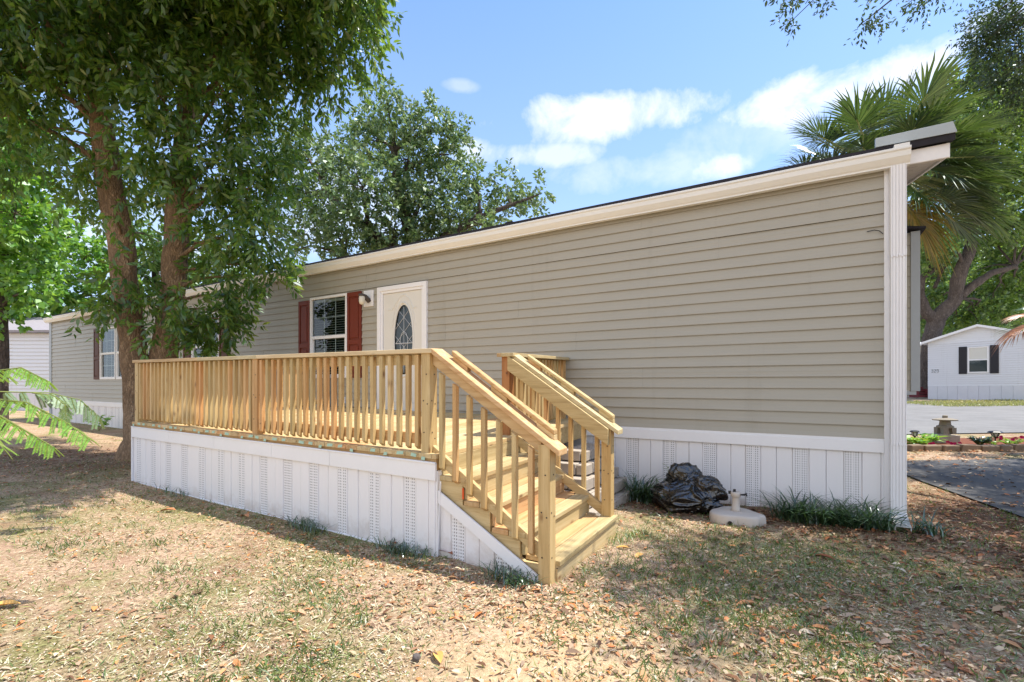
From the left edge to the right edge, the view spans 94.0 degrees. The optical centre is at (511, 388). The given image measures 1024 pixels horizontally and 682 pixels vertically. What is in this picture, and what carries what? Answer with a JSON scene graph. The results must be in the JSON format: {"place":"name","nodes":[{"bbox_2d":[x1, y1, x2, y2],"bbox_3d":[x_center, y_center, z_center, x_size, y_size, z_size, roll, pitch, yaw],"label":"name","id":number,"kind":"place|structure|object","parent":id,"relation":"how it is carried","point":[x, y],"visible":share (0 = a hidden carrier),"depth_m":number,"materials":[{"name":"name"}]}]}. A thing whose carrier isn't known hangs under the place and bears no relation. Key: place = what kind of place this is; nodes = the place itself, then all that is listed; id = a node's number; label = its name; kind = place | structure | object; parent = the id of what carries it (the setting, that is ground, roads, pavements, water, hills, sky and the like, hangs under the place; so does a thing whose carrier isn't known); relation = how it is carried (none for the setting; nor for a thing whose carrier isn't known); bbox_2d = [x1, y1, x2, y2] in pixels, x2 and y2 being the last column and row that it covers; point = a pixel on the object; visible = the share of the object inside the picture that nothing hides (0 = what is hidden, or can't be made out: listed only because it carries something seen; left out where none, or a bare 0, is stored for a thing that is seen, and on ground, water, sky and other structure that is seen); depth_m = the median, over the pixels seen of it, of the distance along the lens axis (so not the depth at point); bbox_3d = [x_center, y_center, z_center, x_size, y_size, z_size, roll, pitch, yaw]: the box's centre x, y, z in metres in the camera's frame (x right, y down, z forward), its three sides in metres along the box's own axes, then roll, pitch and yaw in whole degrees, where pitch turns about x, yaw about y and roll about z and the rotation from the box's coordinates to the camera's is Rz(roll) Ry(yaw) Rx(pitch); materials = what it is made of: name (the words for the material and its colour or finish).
{"place":"outdoors","nodes":[
{"label":"outdoors","id":0,"kind":"place"},
{"bbox_2d":[0,395,1023,681],"bbox_3d":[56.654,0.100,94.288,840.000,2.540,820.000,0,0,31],"label":"ground","id":1,"kind":"structure","parent":0,"point":[108,439],"depth_m":3.13,"materials":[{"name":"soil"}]},
{"bbox_2d":[0,600,19,605],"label":"fallen leaf","id":2,"kind":"object","parent":1,"relation":"on","point":[5,602],"visible":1,"depth_m":2.87,"materials":[{"name":"plant"}]},
{"bbox_2d":[8,317,48,410],"bbox_3d":[-24.483,-1.180,24.500,8.071,5.020,5.500,0,0,0],"label":"mobile home","id":3,"kind":"object","parent":1,"relation":"on","point":[29,350],"visible":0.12,"depth_m":21.97,"materials":[{"name":"white plastic"}]},
{"bbox_2d":[0,110,75,430],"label":"maple tree","id":4,"kind":"object","parent":1,"relation":"on","point":[22,227],"visible":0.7,"depth_m":12.37,"materials":[{"name":"green plant"}]},
{"bbox_2d":[0,367,105,459],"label":"mimosa sapling","id":5,"kind":"object","parent":1,"relation":"on","point":[63,407],"visible":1,"depth_m":3.02,"materials":[{"name":"green plant"}]},
{"bbox_2d":[9,204,141,319],"bbox_3d":[-23.323,-4.491,25.198,7.059,11.073,3.397,0,0,-12],"label":"maple tree","id":6,"kind":"object","parent":1,"relation":"on","point":[96,251],"visible":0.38,"depth_m":24.92,"materials":[{"name":"green plant"}]},
{"bbox_2d":[86,415,114,430],"bbox_3d":[-11.485,0.961,13.356,0.673,0.447,0.713,0,0,31],"label":"seedling","id":7,"kind":"object","parent":1,"relation":"on","point":[105,421],"visible":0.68,"depth_m":13.34,"materials":[{"name":"green plant"}]},
{"bbox_2d":[149,484,188,497],"bbox_3d":[-4.160,1.230,5.840,0.965,0.123,0.410,0,0,31],"label":"grass tuft","id":8,"kind":"object","parent":1,"relation":"on","point":[172,490],"visible":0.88,"depth_m":5.80,"materials":[{"name":"green plant"}]},
{"bbox_2d":[98,219,247,294],"bbox_3d":[-20.038,-4.850,29.136,9.749,11.504,4.348,0,0,0],"label":"broadleaf tree","id":9,"kind":"object","parent":1,"relation":"on","point":[142,271],"visible":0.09,"depth_m":28.56,"materials":[{"name":"green wood"}]},
{"bbox_2d":[0,0,406,460],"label":"shade tree","id":10,"kind":"object","parent":1,"relation":"on","point":[237,48],"visible":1,"depth_m":7.85,"materials":[{"name":"green plant"}]},
{"bbox_2d":[282,515,328,535],"bbox_3d":[-1.949,1.258,4.483,0.769,0.130,0.440,0,0,41],"label":"grass tuft","id":11,"kind":"object","parent":1,"relation":"on","point":[307,525],"visible":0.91,"depth_m":4.47,"materials":[{"name":"green plant"}]},
{"bbox_2d":[131,348,622,585],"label":"wooden deck","id":12,"kind":"structure","parent":1,"relation":"on","point":[223,430],"depth_m":4.36,"materials":[{"name":"brown wood"}]},
{"bbox_2d":[369,535,435,560],"bbox_3d":[-0.905,1.276,3.913,0.702,0.123,0.439,0,0,31],"label":"grass tuft","id":13,"kind":"object","parent":1,"relation":"on","point":[405,548],"visible":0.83,"depth_m":3.83,"materials":[{"name":"green plant"}]},
{"bbox_2d":[251,72,556,265],"bbox_3d":[-4.310,-4.908,16.617,11.732,12.004,4.748,0,0,4],"label":"oak tree","id":14,"kind":"object","parent":1,"relation":"on","point":[398,181],"visible":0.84,"depth_m":16.68,"materials":[{"name":"green plant"}]},
{"bbox_2d":[412,653,420,660],"bbox_3d":[-0.473,1.325,2.365,0.046,0.032,0.039,0,0,31],"label":"stone","id":15,"kind":"object","parent":1,"relation":"on","point":[416,656],"visible":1,"depth_m":2.35,"materials":[{"name":"grey stone"}]},
{"bbox_2d":[43,121,956,531],"bbox_3d":[-5.046,-0.795,12.688,24.320,4.530,5.085,0,0,31],"label":"mobile home","id":16,"kind":"object","parent":1,"relation":"on","point":[757,333],"visible":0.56,"depth_m":5.79,"materials":[{"name":"beige plastic"}]},
{"bbox_2d":[100,326,115,378],"bbox_3d":[-12.096,-1.077,14.653,1.110,1.577,0.540,0,0,31],"label":"window","id":17,"kind":"structure","parent":16,"relation":"in","point":[108,346],"depth_m":14.71,"materials":[{"name":"white plastic"}]},
{"bbox_2d":[116,328,145,378],"bbox_3d":[-11.089,-1.070,14.048,1.120,1.577,0.540,0,0,31],"label":"window","id":18,"kind":"structure","parent":16,"relation":"in","point":[118,373],"depth_m":14.08,"materials":[{"name":"white plastic"}]},
{"bbox_2d":[191,312,218,357],"bbox_3d":[-7.292,-1.034,11.766,1.260,1.598,0.540,0,0,31],"label":"window","id":19,"kind":"structure","parent":16,"relation":"in","point":[198,351],"depth_m":11.85,"materials":[{"name":"white plastic"}]},
{"bbox_2d":[310,293,346,377],"bbox_3d":[-3.417,-1.007,9.438,1.080,1.596,0.540,0,0,31],"label":"window","id":20,"kind":"structure","parent":16,"relation":"in","point":[328,314],"depth_m":9.60,"materials":[{"name":"white plastic"}]},
{"bbox_2d":[377,281,427,410],"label":"door","id":21,"kind":"structure","parent":16,"relation":"in","point":[402,309],"depth_m":8.29,"materials":[{"name":"beige paint"}]},
{"bbox_2d":[464,559,546,591],"bbox_3d":[-0.027,1.282,3.317,0.603,0.136,0.479,0,0,45],"label":"grass tuft","id":22,"kind":"object","parent":1,"relation":"on","point":[504,575],"visible":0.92,"depth_m":3.31,"materials":[{"name":"green plant"}]},
{"bbox_2d":[0,460,1023,681],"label":"thatch","id":23,"kind":"object","parent":1,"relation":"on","point":[371,647],"visible":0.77,"depth_m":2.83,"materials":[{"name":"beige plant"}]},
{"bbox_2d":[0,437,1023,681],"bbox_3d":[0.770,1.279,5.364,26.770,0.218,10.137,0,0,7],"label":"fallen leaves","id":24,"kind":"object","parent":1,"relation":"on","point":[754,676],"depth_m":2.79,"materials":[{"name":"brown plant"}]},
{"bbox_2d":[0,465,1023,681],"bbox_3d":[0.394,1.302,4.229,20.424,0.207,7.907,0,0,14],"label":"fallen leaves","id":25,"kind":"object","parent":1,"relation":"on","point":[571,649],"depth_m":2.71,"materials":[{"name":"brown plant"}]},
{"bbox_2d":[561,443,631,515],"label":"brick steps","id":26,"kind":"structure","parent":1,"relation":"on","point":[619,498],"depth_m":5.50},
{"bbox_2d":[608,646,644,650],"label":"twig","id":27,"kind":"object","parent":1,"relation":"on","point":[627,648],"visible":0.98,"depth_m":2.46,"materials":[{"name":"brown wood"}]},
{"bbox_2d":[606,521,654,545],"bbox_3d":[1.037,1.301,4.261,0.704,0.105,0.414,0,0,-41],"label":"grass tuft","id":28,"kind":"object","parent":1,"relation":"on","point":[628,535],"visible":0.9,"depth_m":4.29,"materials":[{"name":"plant"}]},
{"bbox_2d":[617,471,666,505],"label":"monkey grass","id":29,"kind":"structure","parent":1,"relation":"on","point":[640,493],"depth_m":5.68,"materials":[{"name":"green plant"}]},
{"bbox_2d":[650,462,728,514],"bbox_3d":[1.965,1.095,5.348,0.811,0.526,0.590,0,0,11],"label":"bin bag","id":30,"kind":"object","parent":1,"relation":"on","point":[687,487],"visible":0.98,"depth_m":5.18,"materials":[{"name":"black plastic"}]},
{"bbox_2d":[709,489,765,527],"bbox_3d":[2.298,1.198,4.859,0.519,0.363,0.451,0,0,31],"label":"umbrella base","id":31,"kind":"object","parent":1,"relation":"on","point":[735,514],"visible":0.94,"depth_m":4.75,"materials":[{"name":"beige plastic"}]},
{"bbox_2d":[736,600,755,604],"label":"fallen leaf","id":32,"kind":"object","parent":1,"relation":"on","point":[749,601],"visible":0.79,"depth_m":2.99,"materials":[{"name":"orange plant"}]},
{"bbox_2d":[741,486,870,525],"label":"monkey grass","id":33,"kind":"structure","parent":1,"relation":"on","point":[799,518],"depth_m":4.84,"materials":[{"name":"green plant"}]},
{"bbox_2d":[774,488,908,529],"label":"monkey grass","id":34,"kind":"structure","parent":1,"relation":"on","point":[829,519],"depth_m":4.65,"materials":[{"name":"green plant"}]},
{"bbox_2d":[804,494,927,532],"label":"monkey grass","id":35,"kind":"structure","parent":1,"relation":"on","point":[886,525],"depth_m":4.54,"materials":[{"name":"green plant"}]},
{"bbox_2d":[763,0,1023,136],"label":"live oak","id":36,"kind":"object","parent":1,"relation":"on","point":[999,34],"visible":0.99,"depth_m":8.22,"materials":[{"name":"green plant"}]},
{"bbox_2d":[769,48,1023,281],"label":"palm tree","id":37,"kind":"object","parent":1,"relation":"on","point":[957,185],"visible":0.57,"depth_m":7.55,"materials":[{"name":"green plant"}]},
{"bbox_2d":[907,444,923,451],"bbox_3d":[8.111,1.188,9.618,0.264,0.151,0.178,0,0,0],"label":"edging stone","id":38,"kind":"object","parent":1,"relation":"on","point":[915,447],"visible":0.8,"depth_m":9.53,"materials":[{"name":"brown stone"}]},
{"bbox_2d":[909,387,927,397],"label":"wooden steps","id":39,"kind":"structure","parent":1,"relation":"on","point":[922,392],"depth_m":27.50,"materials":[{"name":"red paint"}]},
{"bbox_2d":[923,444,941,451],"bbox_3d":[8.409,1.193,9.590,0.334,0.152,0.174,0,0,-1],"label":"edging stone","id":40,"kind":"object","parent":1,"relation":"on","point":[933,447],"visible":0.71,"depth_m":9.51,"materials":[{"name":"brown stone"}]},
{"bbox_2d":[887,507,993,539],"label":"monkey grass","id":41,"kind":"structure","parent":1,"relation":"on","point":[932,532],"depth_m":4.39,"materials":[{"name":"green plant"}]},
{"bbox_2d":[920,232,970,341],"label":"broadleaf tree","id":42,"kind":"object","parent":1,"relation":"on","point":[947,276],"visible":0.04,"depth_m":50.50,"materials":[{"name":"green wood"}]},
{"bbox_2d":[941,445,960,451],"bbox_3d":[8.744,1.188,9.546,0.347,0.142,0.188,0,0,0],"label":"edging stone","id":43,"kind":"object","parent":1,"relation":"on","point":[949,448],"visible":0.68,"depth_m":9.46,"materials":[{"name":"brown stone"}]},
{"bbox_2d":[907,58,1023,388],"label":"live oak","id":44,"kind":"object","parent":1,"relation":"on","point":[1005,262],"visible":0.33,"depth_m":28.76,"materials":[{"name":"green plant"}]},
{"bbox_2d":[939,232,995,332],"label":"broadleaf tree","id":45,"kind":"object","parent":1,"relation":"on","point":[974,294],"visible":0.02,"depth_m":53.00,"materials":[{"name":"green wood"}]},
{"bbox_2d":[956,444,980,451],"bbox_3d":[9.084,1.181,9.513,0.385,0.171,0.176,0,0,-2],"label":"edging stone","id":46,"kind":"object","parent":1,"relation":"on","point":[967,447],"visible":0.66,"depth_m":9.43,"materials":[{"name":"brown stone"}]},
{"bbox_2d":[921,324,1023,400],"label":"mobile home","id":47,"kind":"object","parent":1,"relation":"on","point":[962,365],"visible":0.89,"depth_m":25.20,"materials":[{"name":"white plastic"}]},
{"bbox_2d":[968,346,988,372],"bbox_3d":[24.522,-1.540,25.108,0.739,1.380,0.450,0,0,31],"label":"window","id":48,"kind":"structure","parent":47,"relation":"in","point":[978,357],"depth_m":25.10,"materials":[{"name":"white plastic"}]},
{"bbox_2d":[955,244,1023,378],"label":"broadleaf tree","id":49,"kind":"object","parent":1,"relation":"on","point":[979,296],"visible":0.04,"depth_m":49.91,"materials":[{"name":"green wood"}]},
{"bbox_2d":[980,444,999,451],"bbox_3d":[9.437,1.172,9.466,0.344,0.137,0.172,0,0,1],"label":"edging stone","id":50,"kind":"object","parent":1,"relation":"on","point":[990,448],"visible":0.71,"depth_m":9.39,"materials":[{"name":"brown stone"}]},
{"bbox_2d":[998,444,1013,451],"bbox_3d":[9.713,1.175,9.431,0.246,0.148,0.176,0,0,0],"label":"edging stone","id":51,"kind":"object","parent":1,"relation":"on","point":[1004,447],"visible":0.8,"depth_m":9.35,"materials":[{"name":"brown stone"}]},
{"bbox_2d":[989,308,1023,357],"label":"palm tree","id":52,"kind":"object","parent":1,"relation":"on","point":[1014,332],"visible":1,"depth_m":9.26,"materials":[{"name":"plant"}]},
{"bbox_2d":[1008,444,1023,451],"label":"edging stone","id":53,"kind":"object","parent":1,"relation":"on","point":[1017,447],"visible":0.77,"depth_m":9.33,"materials":[{"name":"stone"}]},
{"bbox_2d":[10,0,1023,316],"label":"sky","id":54,"kind":"structure","parent":0,"point":[616,100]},
{"bbox_2d":[907,459,1023,516],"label":"driveway","id":55,"kind":"structure","parent":0,"point":[987,489],"depth_m":7.05,"materials":[{"name":"grey asphalt"}]},
{"bbox_2d":[907,449,1023,506],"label":"fallen leaves","id":56,"kind":"object","parent":55,"relation":"on","point":[974,468],"visible":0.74,"depth_m":8.32,"materials":[{"name":"brown plant"}]},
{"bbox_2d":[907,405,1023,433],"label":"road","id":57,"kind":"structure","parent":0,"point":[986,419],"depth_m":15.78,"materials":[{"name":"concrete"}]},
{"bbox_2d":[907,398,1023,406],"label":"grass","id":58,"kind":"structure","parent":0,"point":[986,402],"depth_m":22.15,"materials":[{"name":"green plant"}]},
{"bbox_2d":[910,437,1023,444],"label":"soil","id":59,"kind":"structure","parent":0,"point":[964,441],"depth_m":10.43,"materials":[{"name":"brown soil"}]},
{"bbox_2d":[910,430,919,437],"bbox_3d":[8.689,1.046,10.300,0.173,0.310,0.150,0,0,31],"label":"solar light","id":60,"kind":"object","parent":59,"relation":"on","point":[914,433],"visible":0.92,"depth_m":10.27,"materials":[{"name":"plastic"}]},
{"bbox_2d":[907,435,928,444],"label":"hosta","id":61,"kind":"object","parent":59,"relation":"on","point":[912,440],"visible":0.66,"depth_m":9.87,"materials":[{"name":"green plant"}]},
{"bbox_2d":[915,433,946,441],"bbox_3d":[8.991,1.078,10.340,0.591,0.266,0.637,0,0,-13],"label":"hosta","id":62,"kind":"object","parent":59,"relation":"on","point":[931,437],"visible":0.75,"depth_m":10.24,"materials":[{"name":"green plant"}]},
{"bbox_2d":[928,415,959,442],"bbox_3d":[9.497,0.874,10.500,0.504,0.598,0.440,0,0,0],"label":"stone lantern","id":63,"kind":"object","parent":59,"relation":"on","point":[944,427],"visible":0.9,"depth_m":10.38,"materials":[{"name":"stone"}]},
{"bbox_2d":[946,441,961,444],"bbox_3d":[9.171,1.148,9.895,0.255,0.141,0.250,0,0,31],"label":"petunia","id":64,"kind":"object","parent":59,"relation":"on","point":[952,443],"visible":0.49,"depth_m":9.84,"materials":[{"name":"pink plant"}]},
{"bbox_2d":[966,435,994,444],"bbox_3d":[9.805,1.090,9.994,0.467,0.232,0.453,0,0,-27],"label":"shrub","id":65,"kind":"object","parent":59,"relation":"on","point":[977,441],"visible":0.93,"depth_m":9.95,"materials":[{"name":"green plant"}]},
{"bbox_2d":[980,440,1002,444],"bbox_3d":[9.914,1.132,9.912,0.328,0.150,0.352,0,0,-4],"label":"petunia","id":66,"kind":"object","parent":59,"relation":"on","point":[993,443],"visible":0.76,"depth_m":9.82,"materials":[{"name":"green plant"}]},
{"bbox_2d":[987,431,1003,442],"bbox_3d":[10.123,1.031,10.000,0.255,0.310,0.221,0,0,31],"label":"solar light","id":67,"kind":"object","parent":59,"relation":"on","point":[996,434],"visible":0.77,"depth_m":9.96,"materials":[{"name":"plastic"}]},
{"bbox_2d":[996,435,1023,444],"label":"petunia","id":68,"kind":"object","parent":59,"relation":"on","point":[1007,441],"visible":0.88,"depth_m":9.89,"materials":[{"name":"green plant"}]}
]}

